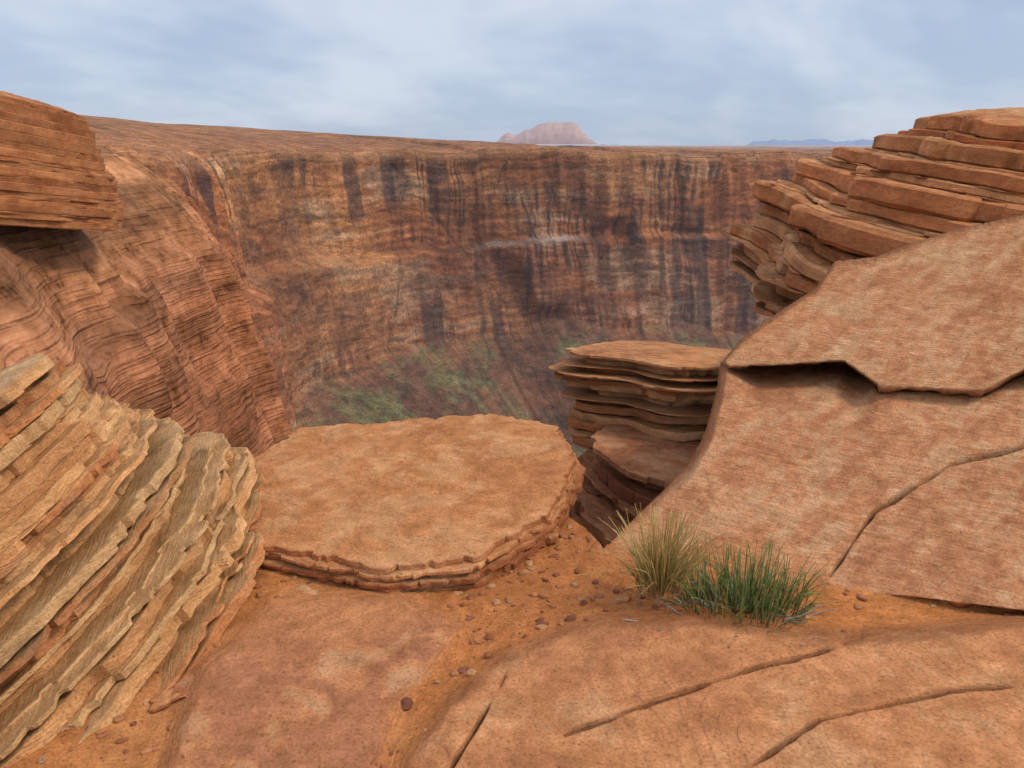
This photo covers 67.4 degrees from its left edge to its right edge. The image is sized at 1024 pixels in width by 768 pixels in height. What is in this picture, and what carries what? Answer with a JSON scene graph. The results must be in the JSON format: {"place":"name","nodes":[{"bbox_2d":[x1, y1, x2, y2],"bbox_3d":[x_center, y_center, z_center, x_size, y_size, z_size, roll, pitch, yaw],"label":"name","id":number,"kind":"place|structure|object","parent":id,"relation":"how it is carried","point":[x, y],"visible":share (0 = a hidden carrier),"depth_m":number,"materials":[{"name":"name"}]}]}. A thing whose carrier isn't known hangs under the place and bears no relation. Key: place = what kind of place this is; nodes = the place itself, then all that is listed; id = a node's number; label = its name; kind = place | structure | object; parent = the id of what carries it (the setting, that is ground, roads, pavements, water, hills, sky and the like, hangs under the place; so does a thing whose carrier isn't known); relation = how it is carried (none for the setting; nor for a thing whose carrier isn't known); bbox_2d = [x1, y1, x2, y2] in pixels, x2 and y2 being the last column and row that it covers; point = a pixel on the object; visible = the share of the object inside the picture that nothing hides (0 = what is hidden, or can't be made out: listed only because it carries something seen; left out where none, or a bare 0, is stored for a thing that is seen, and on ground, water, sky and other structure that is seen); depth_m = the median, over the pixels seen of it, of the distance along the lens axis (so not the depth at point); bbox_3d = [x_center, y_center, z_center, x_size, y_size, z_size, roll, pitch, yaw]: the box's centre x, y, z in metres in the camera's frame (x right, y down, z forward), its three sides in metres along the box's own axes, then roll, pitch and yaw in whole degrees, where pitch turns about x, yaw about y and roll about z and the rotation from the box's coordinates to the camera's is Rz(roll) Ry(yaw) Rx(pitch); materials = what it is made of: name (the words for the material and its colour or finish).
{"place":"outdoors","nodes":[
{"label":"outdoors","id":0,"kind":"place"},
{"bbox_2d":[0,115,871,457],"bbox_3d":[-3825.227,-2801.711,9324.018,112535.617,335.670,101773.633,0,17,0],"label":"canyon terrain","id":1,"kind":"structure","parent":0,"point":[256,291],"depth_m":471.18,"materials":[{"name":"stone"}]},
{"bbox_2d":[0,91,123,230],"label":"rock outcrop","id":2,"kind":"object","parent":1,"relation":"on","point":[54,174],"visible":1,"depth_m":23.48,"materials":[{"name":"stone"}]},
{"bbox_2d":[569,424,700,547],"bbox_3d":[0.851,1.054,5.179,2.224,1.376,2.542,9,19,27],"label":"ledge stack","id":3,"kind":"object","parent":1,"relation":"on","point":[627,467],"visible":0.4,"depth_m":4.82,"materials":[{"name":"stone"}]},
{"bbox_2d":[549,341,731,448],"bbox_3d":[1.142,0.104,5.712,1.544,0.840,1.287,12,21,34],"label":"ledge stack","id":4,"kind":"object","parent":3,"relation":"on","point":[662,390],"visible":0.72,"depth_m":5.38,"materials":[{"name":"stone"}]},
{"bbox_2d":[0,214,1023,767],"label":"ground","id":5,"kind":"structure","parent":0,"point":[864,432],"depth_m":2.65,"materials":[{"name":"stone"}]},
{"bbox_2d":[0,353,264,767],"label":"outcrop","id":6,"kind":"object","parent":5,"relation":"on","point":[132,552],"visible":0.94,"depth_m":2.65,"materials":[{"name":"stone"}]},
{"bbox_2d":[149,688,180,712],"bbox_3d":[-1.055,0.962,2.341,0.100,0.023,0.102,0,17,0],"label":"rock fragment","id":7,"kind":"object","parent":5,"relation":"on","point":[163,698],"visible":0.99,"depth_m":2.33,"materials":[{"name":"stone"}]},
{"bbox_2d":[171,674,193,697],"bbox_3d":[-1.002,0.944,2.396,0.093,0.020,0.124,0,17,0],"label":"rock fragment","id":8,"kind":"object","parent":5,"relation":"on","point":[182,685],"visible":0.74,"depth_m":2.38,"materials":[{"name":"stone"}]},
{"bbox_2d":[293,584,318,594],"bbox_3d":[-0.820,0.789,2.894,0.213,0.041,0.105,7,19,22],"label":"small stone","id":9,"kind":"object","parent":5,"relation":"on","point":[304,588],"visible":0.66,"depth_m":2.89,"materials":[{"name":"stone"}]},
{"bbox_2d":[244,414,585,593],"bbox_3d":[-0.533,0.565,3.583,1.773,0.420,1.541,0,17,0],"label":"slab boulder","id":10,"kind":"object","parent":5,"relation":"on","point":[423,505],"visible":0.89,"depth_m":3.32,"materials":[{"name":"stone"}]},
{"bbox_2d":[8,525,1023,767],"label":"pebbles","id":11,"kind":"object","parent":5,"relation":"on","point":[406,703],"visible":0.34,"depth_m":2.73,"materials":[{"name":"stone"}]},
{"bbox_2d":[616,595,630,602],"bbox_3d":[0.336,0.811,2.807,0.186,0.057,0.120,-14,22,-38],"label":"small stone","id":12,"kind":"object","parent":5,"relation":"on","point":[627,598],"visible":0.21,"depth_m":2.81,"materials":[{"name":"stone"}]},
{"bbox_2d":[577,492,836,666],"bbox_3d":[0.690,0.618,2.684,0.866,0.421,0.642,6,18,20],"label":"grass tuft","id":13,"kind":"object","parent":5,"relation":"on","point":[661,574],"visible":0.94,"depth_m":2.70,"materials":[{"name":"green plant"}]},
{"bbox_2d":[726,107,1023,317],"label":"rock outcrop","id":14,"kind":"object","parent":5,"relation":"on","point":[814,220],"visible":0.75,"depth_m":7.10,"materials":[{"name":"stone"}]},
{"bbox_2d":[0,0,1023,144],"label":"sky","id":15,"kind":"structure","parent":0,"point":[626,72],"materials":[{"name":"blue"}]},
{"bbox_2d":[497,122,873,144],"bbox_3d":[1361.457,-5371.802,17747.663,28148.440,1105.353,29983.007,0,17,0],"label":"distant mountains","id":16,"kind":"structure","parent":0,"point":[559,133],"depth_m":13650.74,"materials":[{"name":"pink stone"}]}
]}

